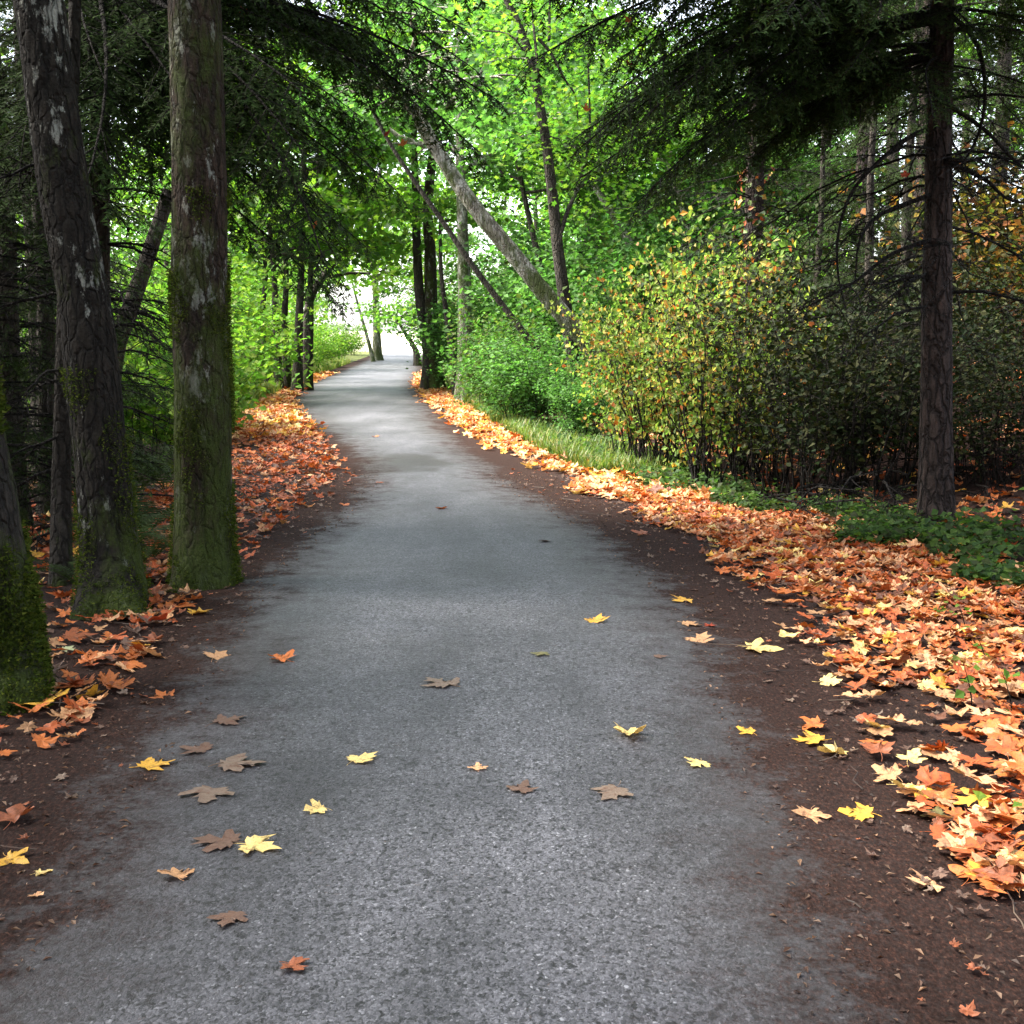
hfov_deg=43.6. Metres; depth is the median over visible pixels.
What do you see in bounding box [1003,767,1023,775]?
maple leaf
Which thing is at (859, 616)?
maple leaf
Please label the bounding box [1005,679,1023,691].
maple leaf
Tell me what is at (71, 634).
maple leaf
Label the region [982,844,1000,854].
maple leaf
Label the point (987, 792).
maple leaf
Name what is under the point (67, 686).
maple leaf
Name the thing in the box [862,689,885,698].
maple leaf
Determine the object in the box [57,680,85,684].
maple leaf
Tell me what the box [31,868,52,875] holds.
maple leaf
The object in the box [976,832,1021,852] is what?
maple leaf
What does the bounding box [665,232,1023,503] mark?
dark shrub
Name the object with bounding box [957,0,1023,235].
broadleaf tree
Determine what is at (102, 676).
maple leaf
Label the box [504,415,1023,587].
ground cover
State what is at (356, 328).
bright bush
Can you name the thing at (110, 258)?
fir tree
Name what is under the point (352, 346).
bright bush
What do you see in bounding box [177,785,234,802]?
maple leaf
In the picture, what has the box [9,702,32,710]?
maple leaf
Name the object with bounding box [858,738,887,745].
maple leaf
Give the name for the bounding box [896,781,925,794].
maple leaf
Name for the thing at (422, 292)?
twin stem tree
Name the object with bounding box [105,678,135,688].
maple leaf
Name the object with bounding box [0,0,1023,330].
sky
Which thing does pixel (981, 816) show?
maple leaf
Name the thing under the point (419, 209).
crooked tree
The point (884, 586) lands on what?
maple leaf
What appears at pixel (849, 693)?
maple leaf
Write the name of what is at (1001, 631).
maple leaf
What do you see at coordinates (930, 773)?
maple leaf
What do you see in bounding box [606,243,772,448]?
autumn shrub
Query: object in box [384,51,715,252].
pale tree
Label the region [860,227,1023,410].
dark shrub
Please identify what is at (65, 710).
maple leaf
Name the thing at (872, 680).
maple leaf
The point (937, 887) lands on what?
maple leaf
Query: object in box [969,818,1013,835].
maple leaf
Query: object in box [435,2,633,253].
broadleaf tree
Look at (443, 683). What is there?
maple leaf
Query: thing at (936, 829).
maple leaf
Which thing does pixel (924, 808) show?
maple leaf
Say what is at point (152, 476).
fern
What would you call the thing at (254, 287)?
bright bush
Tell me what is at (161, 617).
maple leaf
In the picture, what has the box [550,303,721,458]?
autumn shrub
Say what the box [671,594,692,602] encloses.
maple leaf
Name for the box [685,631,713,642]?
maple leaf
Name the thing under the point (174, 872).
maple leaf
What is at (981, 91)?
broadleaf tree
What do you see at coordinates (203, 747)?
maple leaf
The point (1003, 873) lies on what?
maple leaf
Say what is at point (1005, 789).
maple leaf
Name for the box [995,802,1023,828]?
maple leaf
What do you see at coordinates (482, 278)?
leaning maple
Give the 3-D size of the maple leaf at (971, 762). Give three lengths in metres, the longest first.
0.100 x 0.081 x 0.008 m
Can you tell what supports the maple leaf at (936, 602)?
on the ground at (926, 731)
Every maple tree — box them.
[164,0,246,593]
[243,129,491,381]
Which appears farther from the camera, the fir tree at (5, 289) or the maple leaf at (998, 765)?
the fir tree at (5, 289)
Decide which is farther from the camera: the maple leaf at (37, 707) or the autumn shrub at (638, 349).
the autumn shrub at (638, 349)
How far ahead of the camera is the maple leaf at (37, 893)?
3.40 m
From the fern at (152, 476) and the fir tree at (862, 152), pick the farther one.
the fir tree at (862, 152)
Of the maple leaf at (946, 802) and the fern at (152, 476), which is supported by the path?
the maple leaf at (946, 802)
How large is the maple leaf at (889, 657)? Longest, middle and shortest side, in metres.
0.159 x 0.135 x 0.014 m
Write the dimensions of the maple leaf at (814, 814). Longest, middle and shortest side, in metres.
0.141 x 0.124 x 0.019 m
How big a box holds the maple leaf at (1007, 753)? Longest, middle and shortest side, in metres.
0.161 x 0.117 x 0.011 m
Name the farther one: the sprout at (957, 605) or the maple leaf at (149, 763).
the sprout at (957, 605)
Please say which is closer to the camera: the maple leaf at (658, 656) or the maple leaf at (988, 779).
the maple leaf at (988, 779)
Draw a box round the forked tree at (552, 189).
[379,0,700,421]
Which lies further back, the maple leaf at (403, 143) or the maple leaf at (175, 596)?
the maple leaf at (403, 143)
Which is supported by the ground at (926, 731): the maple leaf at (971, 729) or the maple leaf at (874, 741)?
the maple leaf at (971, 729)
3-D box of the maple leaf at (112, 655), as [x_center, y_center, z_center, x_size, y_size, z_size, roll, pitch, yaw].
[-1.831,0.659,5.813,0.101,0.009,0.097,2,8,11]
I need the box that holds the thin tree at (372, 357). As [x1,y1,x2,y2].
[293,222,411,361]
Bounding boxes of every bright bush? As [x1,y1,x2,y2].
[19,254,267,424]
[19,288,266,463]
[28,234,347,396]
[111,268,320,442]
[121,254,293,379]
[153,287,323,384]
[230,259,336,369]
[230,263,358,367]
[270,317,358,371]
[314,324,350,362]
[317,324,365,358]
[327,321,372,354]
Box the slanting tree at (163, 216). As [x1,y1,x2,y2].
[115,188,171,379]
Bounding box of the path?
[0,343,1023,1023]
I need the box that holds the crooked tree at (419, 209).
[344,176,522,395]
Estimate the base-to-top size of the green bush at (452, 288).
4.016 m
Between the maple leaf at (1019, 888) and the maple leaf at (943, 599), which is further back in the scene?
the maple leaf at (943, 599)
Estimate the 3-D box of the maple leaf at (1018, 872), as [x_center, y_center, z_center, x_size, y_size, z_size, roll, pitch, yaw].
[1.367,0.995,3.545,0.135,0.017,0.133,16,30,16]
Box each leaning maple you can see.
[290,48,598,422]
[295,1,646,418]
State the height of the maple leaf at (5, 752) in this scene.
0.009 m
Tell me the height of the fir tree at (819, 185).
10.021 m
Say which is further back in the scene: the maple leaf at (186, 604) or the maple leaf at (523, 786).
the maple leaf at (186, 604)
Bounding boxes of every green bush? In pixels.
[387,245,529,371]
[387,269,496,358]
[388,288,522,390]
[389,268,518,373]
[407,215,627,397]
[427,307,583,415]
[434,301,559,409]
[436,323,605,423]
[442,237,507,295]
[446,183,650,333]
[454,250,573,322]
[472,196,604,289]
[472,214,717,404]
[498,199,713,358]
[516,234,732,413]
[522,167,647,258]
[532,355,638,436]
[572,191,839,358]
[579,170,733,259]
[583,121,913,283]
[624,153,734,239]
[665,175,899,361]
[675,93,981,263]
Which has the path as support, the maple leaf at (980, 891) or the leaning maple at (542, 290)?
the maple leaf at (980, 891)
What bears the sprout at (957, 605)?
on the ground at (926, 731)
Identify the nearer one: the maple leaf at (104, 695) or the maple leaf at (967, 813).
the maple leaf at (967, 813)
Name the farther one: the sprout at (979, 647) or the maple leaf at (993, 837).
the sprout at (979, 647)
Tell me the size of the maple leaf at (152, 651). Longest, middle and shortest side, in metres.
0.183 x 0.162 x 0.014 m
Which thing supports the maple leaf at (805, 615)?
on the path
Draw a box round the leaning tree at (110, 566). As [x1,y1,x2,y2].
[12,0,153,620]
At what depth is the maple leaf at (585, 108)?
8.60 m
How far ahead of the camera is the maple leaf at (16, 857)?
3.63 m
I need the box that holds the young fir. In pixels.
[0,0,301,586]
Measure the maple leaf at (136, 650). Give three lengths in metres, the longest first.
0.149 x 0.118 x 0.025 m
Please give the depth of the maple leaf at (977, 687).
5.25 m
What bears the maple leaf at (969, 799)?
on the path
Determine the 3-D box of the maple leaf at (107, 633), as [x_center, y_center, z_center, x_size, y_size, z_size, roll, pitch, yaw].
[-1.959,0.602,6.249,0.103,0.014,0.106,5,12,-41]
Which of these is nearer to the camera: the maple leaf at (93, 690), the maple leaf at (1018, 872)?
the maple leaf at (1018, 872)
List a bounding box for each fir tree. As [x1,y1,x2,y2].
[0,0,173,520]
[0,0,173,528]
[0,0,173,537]
[0,0,527,393]
[0,2,168,527]
[0,4,168,444]
[0,6,135,447]
[0,11,235,482]
[4,32,131,432]
[15,209,72,472]
[505,0,1023,529]
[562,0,918,419]
[716,24,915,270]
[725,0,1023,299]
[741,1,972,459]
[744,62,900,454]
[753,0,1023,378]
[786,1,990,283]
[814,0,1000,412]
[830,0,1023,297]
[872,0,1023,246]
[898,22,1023,228]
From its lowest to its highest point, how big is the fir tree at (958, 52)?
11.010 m
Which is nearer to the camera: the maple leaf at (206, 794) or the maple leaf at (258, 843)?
the maple leaf at (258, 843)
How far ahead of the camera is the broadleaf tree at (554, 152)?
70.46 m
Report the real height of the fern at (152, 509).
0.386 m
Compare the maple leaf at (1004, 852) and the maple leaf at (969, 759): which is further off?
the maple leaf at (969, 759)
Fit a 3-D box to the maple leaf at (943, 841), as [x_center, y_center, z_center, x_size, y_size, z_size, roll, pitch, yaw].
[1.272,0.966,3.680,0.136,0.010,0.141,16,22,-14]
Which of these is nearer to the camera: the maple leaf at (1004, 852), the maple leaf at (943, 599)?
the maple leaf at (1004, 852)
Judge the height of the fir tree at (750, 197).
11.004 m
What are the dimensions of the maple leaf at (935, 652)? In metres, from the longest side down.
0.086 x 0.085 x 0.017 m
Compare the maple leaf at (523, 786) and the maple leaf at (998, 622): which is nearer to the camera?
the maple leaf at (523, 786)
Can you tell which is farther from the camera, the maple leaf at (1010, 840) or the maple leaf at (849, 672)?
the maple leaf at (849, 672)
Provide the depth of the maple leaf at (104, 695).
5.14 m
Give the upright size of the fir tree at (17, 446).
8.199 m
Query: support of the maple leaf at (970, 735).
on the ground at (926, 731)
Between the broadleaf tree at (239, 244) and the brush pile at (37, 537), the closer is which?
the brush pile at (37, 537)
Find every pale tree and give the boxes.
[269,0,652,401]
[338,170,489,360]
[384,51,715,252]
[518,69,820,279]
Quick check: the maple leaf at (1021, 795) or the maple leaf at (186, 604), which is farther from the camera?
the maple leaf at (186, 604)
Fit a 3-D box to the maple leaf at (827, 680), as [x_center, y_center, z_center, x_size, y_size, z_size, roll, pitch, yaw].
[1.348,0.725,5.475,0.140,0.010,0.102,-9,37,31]
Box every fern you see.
[30,509,173,547]
[32,555,159,582]
[34,455,173,493]
[46,482,257,531]
[129,446,247,491]
[139,525,171,558]
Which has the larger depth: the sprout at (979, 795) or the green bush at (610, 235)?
the green bush at (610, 235)
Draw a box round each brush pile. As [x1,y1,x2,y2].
[18,492,242,551]
[755,471,975,526]
[807,441,1023,509]
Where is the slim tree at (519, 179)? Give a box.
[359,14,666,373]
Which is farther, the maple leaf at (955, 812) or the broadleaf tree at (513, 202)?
the broadleaf tree at (513, 202)
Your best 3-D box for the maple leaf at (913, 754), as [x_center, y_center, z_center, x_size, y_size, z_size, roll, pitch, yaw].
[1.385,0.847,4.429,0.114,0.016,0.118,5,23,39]
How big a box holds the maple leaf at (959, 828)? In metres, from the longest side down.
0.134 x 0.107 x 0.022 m
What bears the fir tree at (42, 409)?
on the ground at (926, 731)
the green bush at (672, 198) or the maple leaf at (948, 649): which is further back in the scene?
the green bush at (672, 198)
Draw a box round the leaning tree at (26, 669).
[0,362,57,716]
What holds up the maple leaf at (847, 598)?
on the ground at (926, 731)
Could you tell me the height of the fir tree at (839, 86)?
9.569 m
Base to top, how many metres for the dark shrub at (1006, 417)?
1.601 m
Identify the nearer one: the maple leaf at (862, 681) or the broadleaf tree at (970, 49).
the maple leaf at (862, 681)
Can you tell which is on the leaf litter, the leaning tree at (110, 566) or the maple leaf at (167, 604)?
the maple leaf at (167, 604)
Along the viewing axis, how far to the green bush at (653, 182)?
25.63 m
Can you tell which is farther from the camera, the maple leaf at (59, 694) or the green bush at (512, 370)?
the green bush at (512, 370)
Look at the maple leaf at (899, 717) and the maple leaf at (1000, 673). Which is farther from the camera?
the maple leaf at (1000, 673)
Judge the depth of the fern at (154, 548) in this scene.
8.39 m
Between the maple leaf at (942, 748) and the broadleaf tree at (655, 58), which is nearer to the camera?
the maple leaf at (942, 748)
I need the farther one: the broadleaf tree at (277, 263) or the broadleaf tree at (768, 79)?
the broadleaf tree at (277, 263)
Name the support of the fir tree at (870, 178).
on the ground at (926, 731)
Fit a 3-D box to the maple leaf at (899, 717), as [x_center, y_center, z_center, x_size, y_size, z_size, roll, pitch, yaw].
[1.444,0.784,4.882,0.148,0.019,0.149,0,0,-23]
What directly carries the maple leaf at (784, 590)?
on the path
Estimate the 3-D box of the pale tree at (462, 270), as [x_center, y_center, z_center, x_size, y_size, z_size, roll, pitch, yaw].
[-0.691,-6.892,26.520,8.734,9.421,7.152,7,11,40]
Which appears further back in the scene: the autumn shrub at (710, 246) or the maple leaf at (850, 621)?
the autumn shrub at (710, 246)
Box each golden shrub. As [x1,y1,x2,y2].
[838,121,1023,329]
[851,168,1023,347]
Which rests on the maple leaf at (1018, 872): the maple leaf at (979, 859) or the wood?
the maple leaf at (979, 859)
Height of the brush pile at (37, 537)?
0.769 m
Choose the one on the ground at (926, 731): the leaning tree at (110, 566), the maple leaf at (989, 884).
the leaning tree at (110, 566)
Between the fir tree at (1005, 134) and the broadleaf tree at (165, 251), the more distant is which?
the broadleaf tree at (165, 251)
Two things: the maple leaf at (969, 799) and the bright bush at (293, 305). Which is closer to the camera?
the maple leaf at (969, 799)
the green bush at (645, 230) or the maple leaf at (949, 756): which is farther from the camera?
the green bush at (645, 230)
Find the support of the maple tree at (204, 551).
on the ground at (926, 731)
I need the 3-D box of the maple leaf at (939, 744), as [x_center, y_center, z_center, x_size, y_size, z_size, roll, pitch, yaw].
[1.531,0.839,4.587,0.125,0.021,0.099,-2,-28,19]
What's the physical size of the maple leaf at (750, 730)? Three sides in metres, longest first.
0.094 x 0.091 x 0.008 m
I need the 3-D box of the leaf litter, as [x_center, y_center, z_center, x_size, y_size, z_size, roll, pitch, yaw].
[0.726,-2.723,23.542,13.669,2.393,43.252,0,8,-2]
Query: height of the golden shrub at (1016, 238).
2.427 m
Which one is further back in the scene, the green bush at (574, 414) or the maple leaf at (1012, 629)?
the green bush at (574, 414)
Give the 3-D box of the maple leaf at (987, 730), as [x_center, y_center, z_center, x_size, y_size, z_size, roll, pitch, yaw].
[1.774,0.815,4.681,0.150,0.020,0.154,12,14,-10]
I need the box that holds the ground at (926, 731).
[0,277,1023,873]
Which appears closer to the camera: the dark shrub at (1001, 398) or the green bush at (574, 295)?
the dark shrub at (1001, 398)
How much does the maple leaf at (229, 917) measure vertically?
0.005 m
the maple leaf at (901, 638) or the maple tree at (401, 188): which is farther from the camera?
the maple tree at (401, 188)
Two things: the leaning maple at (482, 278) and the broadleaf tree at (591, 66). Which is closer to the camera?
the leaning maple at (482, 278)
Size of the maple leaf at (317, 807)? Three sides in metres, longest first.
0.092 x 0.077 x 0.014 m
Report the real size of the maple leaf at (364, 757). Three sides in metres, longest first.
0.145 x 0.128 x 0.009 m
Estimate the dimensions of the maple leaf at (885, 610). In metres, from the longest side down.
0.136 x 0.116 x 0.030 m
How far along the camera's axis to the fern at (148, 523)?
8.58 m
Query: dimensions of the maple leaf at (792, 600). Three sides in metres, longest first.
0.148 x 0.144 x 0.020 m
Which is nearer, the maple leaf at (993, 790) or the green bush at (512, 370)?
the maple leaf at (993, 790)
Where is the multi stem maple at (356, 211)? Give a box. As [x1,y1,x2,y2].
[114,30,450,390]
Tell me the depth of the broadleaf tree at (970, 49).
31.69 m
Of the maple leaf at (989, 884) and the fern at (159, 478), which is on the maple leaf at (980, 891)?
the maple leaf at (989, 884)
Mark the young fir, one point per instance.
(60, 547)
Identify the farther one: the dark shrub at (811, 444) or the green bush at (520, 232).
the green bush at (520, 232)
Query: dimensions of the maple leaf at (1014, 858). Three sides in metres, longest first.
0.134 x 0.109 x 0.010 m
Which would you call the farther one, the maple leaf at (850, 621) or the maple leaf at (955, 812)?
the maple leaf at (850, 621)
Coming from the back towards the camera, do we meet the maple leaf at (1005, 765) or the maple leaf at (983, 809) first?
the maple leaf at (1005, 765)
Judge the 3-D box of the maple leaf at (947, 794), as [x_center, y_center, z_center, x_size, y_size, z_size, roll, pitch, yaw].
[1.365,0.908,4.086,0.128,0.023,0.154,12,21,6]
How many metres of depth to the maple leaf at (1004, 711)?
4.94 m
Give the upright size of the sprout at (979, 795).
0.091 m
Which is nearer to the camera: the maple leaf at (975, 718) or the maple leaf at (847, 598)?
the maple leaf at (975, 718)
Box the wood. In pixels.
[14,147,686,333]
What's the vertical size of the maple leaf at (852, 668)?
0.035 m
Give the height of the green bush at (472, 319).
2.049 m
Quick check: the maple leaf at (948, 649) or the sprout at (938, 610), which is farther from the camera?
the sprout at (938, 610)
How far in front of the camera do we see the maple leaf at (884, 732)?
4.79 m
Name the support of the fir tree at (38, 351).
on the ground at (926, 731)
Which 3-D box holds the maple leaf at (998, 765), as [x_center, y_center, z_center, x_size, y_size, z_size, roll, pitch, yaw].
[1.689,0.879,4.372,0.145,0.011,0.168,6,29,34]
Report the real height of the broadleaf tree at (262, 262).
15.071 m
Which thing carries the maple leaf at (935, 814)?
on the maple leaf at (937, 810)
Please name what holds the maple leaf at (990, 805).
on the ground at (926, 731)
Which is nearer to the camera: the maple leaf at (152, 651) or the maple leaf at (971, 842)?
the maple leaf at (971, 842)
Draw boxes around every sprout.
[933,593,953,612]
[943,595,971,624]
[952,654,981,710]
[964,625,984,654]
[972,790,1022,806]
[985,653,1023,715]
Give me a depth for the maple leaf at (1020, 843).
3.70 m
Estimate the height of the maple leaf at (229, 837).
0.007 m
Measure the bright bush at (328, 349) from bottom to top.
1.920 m
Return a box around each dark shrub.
[609,253,955,487]
[628,205,917,456]
[632,248,1004,504]
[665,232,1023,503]
[683,178,1012,441]
[730,257,1023,493]
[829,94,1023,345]
[845,298,1023,482]
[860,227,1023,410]
[887,292,1023,491]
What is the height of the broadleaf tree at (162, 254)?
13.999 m
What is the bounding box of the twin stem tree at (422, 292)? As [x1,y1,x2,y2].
[250,0,612,389]
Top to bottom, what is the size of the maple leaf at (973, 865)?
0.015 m
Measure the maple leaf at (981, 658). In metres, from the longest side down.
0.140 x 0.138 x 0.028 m
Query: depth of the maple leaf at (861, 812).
3.99 m
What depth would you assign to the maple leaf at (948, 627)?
6.38 m
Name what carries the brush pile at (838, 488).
on the ground at (926, 731)
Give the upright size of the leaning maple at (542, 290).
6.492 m
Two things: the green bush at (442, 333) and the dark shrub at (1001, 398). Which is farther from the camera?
the green bush at (442, 333)
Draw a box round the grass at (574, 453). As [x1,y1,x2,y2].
[127,357,701,477]
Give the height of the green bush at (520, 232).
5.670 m
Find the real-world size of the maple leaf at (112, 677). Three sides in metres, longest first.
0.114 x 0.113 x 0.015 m
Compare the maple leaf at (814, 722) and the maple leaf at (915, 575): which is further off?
the maple leaf at (915, 575)
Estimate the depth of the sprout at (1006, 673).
4.97 m
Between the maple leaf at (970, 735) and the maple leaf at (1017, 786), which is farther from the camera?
the maple leaf at (970, 735)
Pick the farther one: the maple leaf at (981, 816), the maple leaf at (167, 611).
the maple leaf at (167, 611)
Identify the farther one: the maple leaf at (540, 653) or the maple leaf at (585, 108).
the maple leaf at (585, 108)
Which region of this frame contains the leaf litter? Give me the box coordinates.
[0,304,1023,1023]
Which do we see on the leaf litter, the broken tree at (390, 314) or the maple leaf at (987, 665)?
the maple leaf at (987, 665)
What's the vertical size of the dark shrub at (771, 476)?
2.287 m
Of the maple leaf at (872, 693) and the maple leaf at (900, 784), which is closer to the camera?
the maple leaf at (900, 784)
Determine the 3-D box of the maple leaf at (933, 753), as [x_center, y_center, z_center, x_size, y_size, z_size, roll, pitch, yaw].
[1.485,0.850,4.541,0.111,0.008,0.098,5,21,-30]
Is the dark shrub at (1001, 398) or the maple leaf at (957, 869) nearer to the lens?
the maple leaf at (957, 869)
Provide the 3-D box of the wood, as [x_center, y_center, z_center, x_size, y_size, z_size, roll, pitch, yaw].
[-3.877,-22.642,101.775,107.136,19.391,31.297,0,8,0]
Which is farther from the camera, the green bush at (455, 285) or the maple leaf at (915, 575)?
the green bush at (455, 285)
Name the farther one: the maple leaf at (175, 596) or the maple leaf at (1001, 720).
the maple leaf at (175, 596)
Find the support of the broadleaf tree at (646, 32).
on the ground at (926, 731)
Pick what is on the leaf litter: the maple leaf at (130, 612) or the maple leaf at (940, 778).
the maple leaf at (130, 612)
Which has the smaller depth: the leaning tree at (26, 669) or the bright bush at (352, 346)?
the leaning tree at (26, 669)
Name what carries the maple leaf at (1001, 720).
on the leaf litter
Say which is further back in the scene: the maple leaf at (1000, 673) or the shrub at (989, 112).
the shrub at (989, 112)
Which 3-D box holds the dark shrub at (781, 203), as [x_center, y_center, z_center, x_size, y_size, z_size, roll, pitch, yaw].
[3.656,-2.270,14.320,3.410,2.974,4.260,2,8,11]
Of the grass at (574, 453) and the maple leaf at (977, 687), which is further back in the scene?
the grass at (574, 453)
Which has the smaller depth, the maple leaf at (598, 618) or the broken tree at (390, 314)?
the maple leaf at (598, 618)
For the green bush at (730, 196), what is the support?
on the ground at (926, 731)
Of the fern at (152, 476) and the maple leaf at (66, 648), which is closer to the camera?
the maple leaf at (66, 648)
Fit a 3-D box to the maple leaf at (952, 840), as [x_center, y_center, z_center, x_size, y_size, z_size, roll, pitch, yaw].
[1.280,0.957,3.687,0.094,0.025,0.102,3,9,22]
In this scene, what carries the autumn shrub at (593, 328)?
on the ground at (926, 731)
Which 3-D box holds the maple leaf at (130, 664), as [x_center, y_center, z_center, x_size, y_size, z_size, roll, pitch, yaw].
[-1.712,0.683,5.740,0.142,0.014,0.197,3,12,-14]
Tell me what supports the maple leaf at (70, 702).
on the leaf litter
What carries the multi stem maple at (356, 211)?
on the ground at (926, 731)
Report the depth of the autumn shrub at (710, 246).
12.65 m
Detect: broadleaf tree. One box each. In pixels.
[85,87,258,291]
[113,143,286,263]
[169,159,282,299]
[230,109,340,305]
[231,163,322,297]
[260,167,356,318]
[367,157,493,300]
[385,173,497,306]
[425,143,559,283]
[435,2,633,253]
[453,0,706,277]
[532,40,657,245]
[564,0,740,226]
[576,33,673,238]
[591,5,913,235]
[656,1,885,163]
[886,0,1023,193]
[891,0,1023,264]
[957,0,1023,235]
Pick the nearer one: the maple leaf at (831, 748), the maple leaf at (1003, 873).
the maple leaf at (1003, 873)
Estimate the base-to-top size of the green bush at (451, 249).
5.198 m
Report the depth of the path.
4.07 m
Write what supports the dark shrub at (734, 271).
on the ground at (926, 731)
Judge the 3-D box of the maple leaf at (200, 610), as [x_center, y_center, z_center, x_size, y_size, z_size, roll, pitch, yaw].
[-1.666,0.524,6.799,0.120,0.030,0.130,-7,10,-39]
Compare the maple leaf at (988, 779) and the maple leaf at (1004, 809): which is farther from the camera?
the maple leaf at (988, 779)
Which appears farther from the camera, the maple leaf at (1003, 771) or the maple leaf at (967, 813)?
the maple leaf at (1003, 771)
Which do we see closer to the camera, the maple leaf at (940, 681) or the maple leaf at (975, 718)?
the maple leaf at (975, 718)
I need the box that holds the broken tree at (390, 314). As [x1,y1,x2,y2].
[344,295,421,365]
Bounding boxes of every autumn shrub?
[530,247,792,468]
[548,277,767,467]
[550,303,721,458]
[605,236,838,459]
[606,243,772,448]
[632,257,794,489]
[640,199,850,484]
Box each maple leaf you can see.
[0,749,16,755]
[0,803,33,829]
[0,847,28,865]
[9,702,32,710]
[14,688,69,707]
[27,891,43,896]
[28,700,48,712]
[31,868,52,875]
[47,706,83,722]
[51,685,81,687]
[57,646,74,651]
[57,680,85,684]
[59,627,98,642]
[63,694,92,714]
[65,696,95,709]
[70,682,96,697]
[73,651,97,666]
[73,673,94,686]
[76,684,104,699]
[86,691,108,700]
[94,644,115,659]
[97,669,113,683]
[98,653,117,660]
[101,630,127,639]
[101,631,115,639]
[101,672,123,689]
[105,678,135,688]
[106,609,128,618]
[114,659,146,669]
[115,661,133,671]
[124,609,144,616]
[125,642,156,650]
[127,645,145,657]
[129,757,174,770]
[132,645,155,653]
[141,645,164,657]
[144,613,167,620]
[148,593,163,606]
[148,689,174,697]
[157,602,173,608]
[157,867,194,880]
[158,604,176,613]
[158,607,175,616]
[159,613,172,622]
[168,592,188,598]
[175,602,196,606]
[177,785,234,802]
[179,742,213,753]
[188,607,211,614]
[190,829,244,851]
[203,650,227,661]
[205,714,245,726]
[206,911,247,926]
[208,753,265,771]
[233,834,281,853]
[268,649,294,661]
[279,956,308,969]
[303,798,330,813]
[346,751,377,765]
[398,138,406,146]
[421,677,459,687]
[468,762,487,769]
[506,779,537,792]
[530,652,549,655]
[581,102,590,110]
[584,613,609,622]
[591,780,632,799]
[613,721,645,735]
[631,529,650,534]
[654,654,667,657]
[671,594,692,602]
[678,621,698,625]
[684,757,710,766]
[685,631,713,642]
[736,726,755,733]
[737,637,782,652]
[777,588,801,593]
[784,599,803,602]
[791,625,803,629]
[792,729,829,743]
[792,805,830,822]
[796,611,815,620]
[800,715,825,729]
[812,673,841,685]
[817,741,848,754]
[834,691,863,697]
[837,802,881,820]
[840,668,856,674]
[841,594,853,600]
[842,615,863,626]
[842,663,867,672]
[844,614,866,620]
[845,676,867,689]
[851,638,868,654]
[856,713,877,722]
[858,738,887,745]
[859,740,894,761]
[860,718,889,728]
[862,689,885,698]
[862,727,892,736]
[867,678,890,687]
[871,763,902,781]
[873,581,890,590]
[876,607,891,616]
[877,713,907,722]
[880,656,900,660]
[886,779,923,790]
[890,636,909,642]
[896,748,927,766]
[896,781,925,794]
[896,801,928,812]
[900,170,909,176]
[905,785,937,798]
[907,719,922,724]
[907,867,943,891]
[908,805,933,810]
[909,573,923,578]
[910,794,937,806]
[915,766,951,786]
[917,679,936,689]
[917,765,938,776]
[919,744,940,758]
[920,744,961,753]
[920,806,944,817]
[920,822,965,839]
[921,788,958,809]
[922,811,952,819]
[923,740,957,747]
[926,794,960,807]
[929,600,942,605]
[930,624,955,633]
[930,672,954,688]
[930,688,954,697]
[930,783,961,792]
[931,650,944,654]
[932,598,946,600]
[936,835,967,863]
[938,747,963,766]
[939,832,968,849]
[940,723,968,732]
[941,648,951,655]
[944,807,966,822]
[945,697,961,704]
[946,816,981,836]
[947,836,992,852]
[948,763,989,784]
[948,852,995,885]
[951,753,993,766]
[954,787,992,806]
[954,847,987,857]
[955,693,977,707]
[955,857,970,872]
[956,809,977,817]
[957,815,989,831]
[957,833,976,839]
[958,782,1005,799]
[959,726,985,734]
[959,729,981,741]
[960,655,984,662]
[960,681,990,696]
[964,659,992,668]
[964,759,980,765]
[965,774,1008,788]
[965,804,995,822]
[965,860,980,877]
[966,872,1023,893]
[969,806,1018,819]
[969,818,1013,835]
[970,714,994,722]
[971,855,1023,883]
[972,852,1018,868]
[974,884,1003,899]
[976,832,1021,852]
[979,727,1008,740]
[980,828,1013,842]
[981,629,1004,639]
[981,735,1018,754]
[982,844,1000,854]
[982,874,1018,892]
[983,798,1012,804]
[983,819,1010,827]
[984,755,1012,777]
[984,807,1007,823]
[985,739,1019,755]
[986,728,1019,743]
[986,788,1003,792]
[987,827,1023,839]
[988,713,1020,723]
[988,767,1023,775]
[988,797,1013,809]
[989,851,1021,879]
[990,619,1004,624]
[990,855,1023,868]
[991,707,1019,715]
[991,782,1014,794]
[991,845,1023,860]
[993,799,1023,812]
[993,802,1023,813]
[995,669,1011,677]
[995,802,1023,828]
[995,847,1023,864]
[998,830,1023,839]
[999,759,1017,776]
[1001,625,1023,633]
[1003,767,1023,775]
[1003,781,1023,790]
[1004,839,1023,846]
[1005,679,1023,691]
[1005,746,1023,771]
[1009,854,1023,866]
[1012,672,1023,680]
[1012,784,1023,798]
[1013,872,1023,896]
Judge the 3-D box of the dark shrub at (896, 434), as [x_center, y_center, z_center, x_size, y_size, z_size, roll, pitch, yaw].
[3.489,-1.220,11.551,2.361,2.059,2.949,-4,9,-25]
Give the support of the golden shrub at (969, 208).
on the ground at (926, 731)
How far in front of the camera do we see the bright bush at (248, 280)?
25.84 m
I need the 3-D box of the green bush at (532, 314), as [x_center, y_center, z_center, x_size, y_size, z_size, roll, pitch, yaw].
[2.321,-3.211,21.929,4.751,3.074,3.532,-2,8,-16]
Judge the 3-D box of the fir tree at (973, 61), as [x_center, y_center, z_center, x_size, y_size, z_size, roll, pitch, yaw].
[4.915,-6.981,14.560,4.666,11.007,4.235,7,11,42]
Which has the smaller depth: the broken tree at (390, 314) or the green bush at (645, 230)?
the green bush at (645, 230)

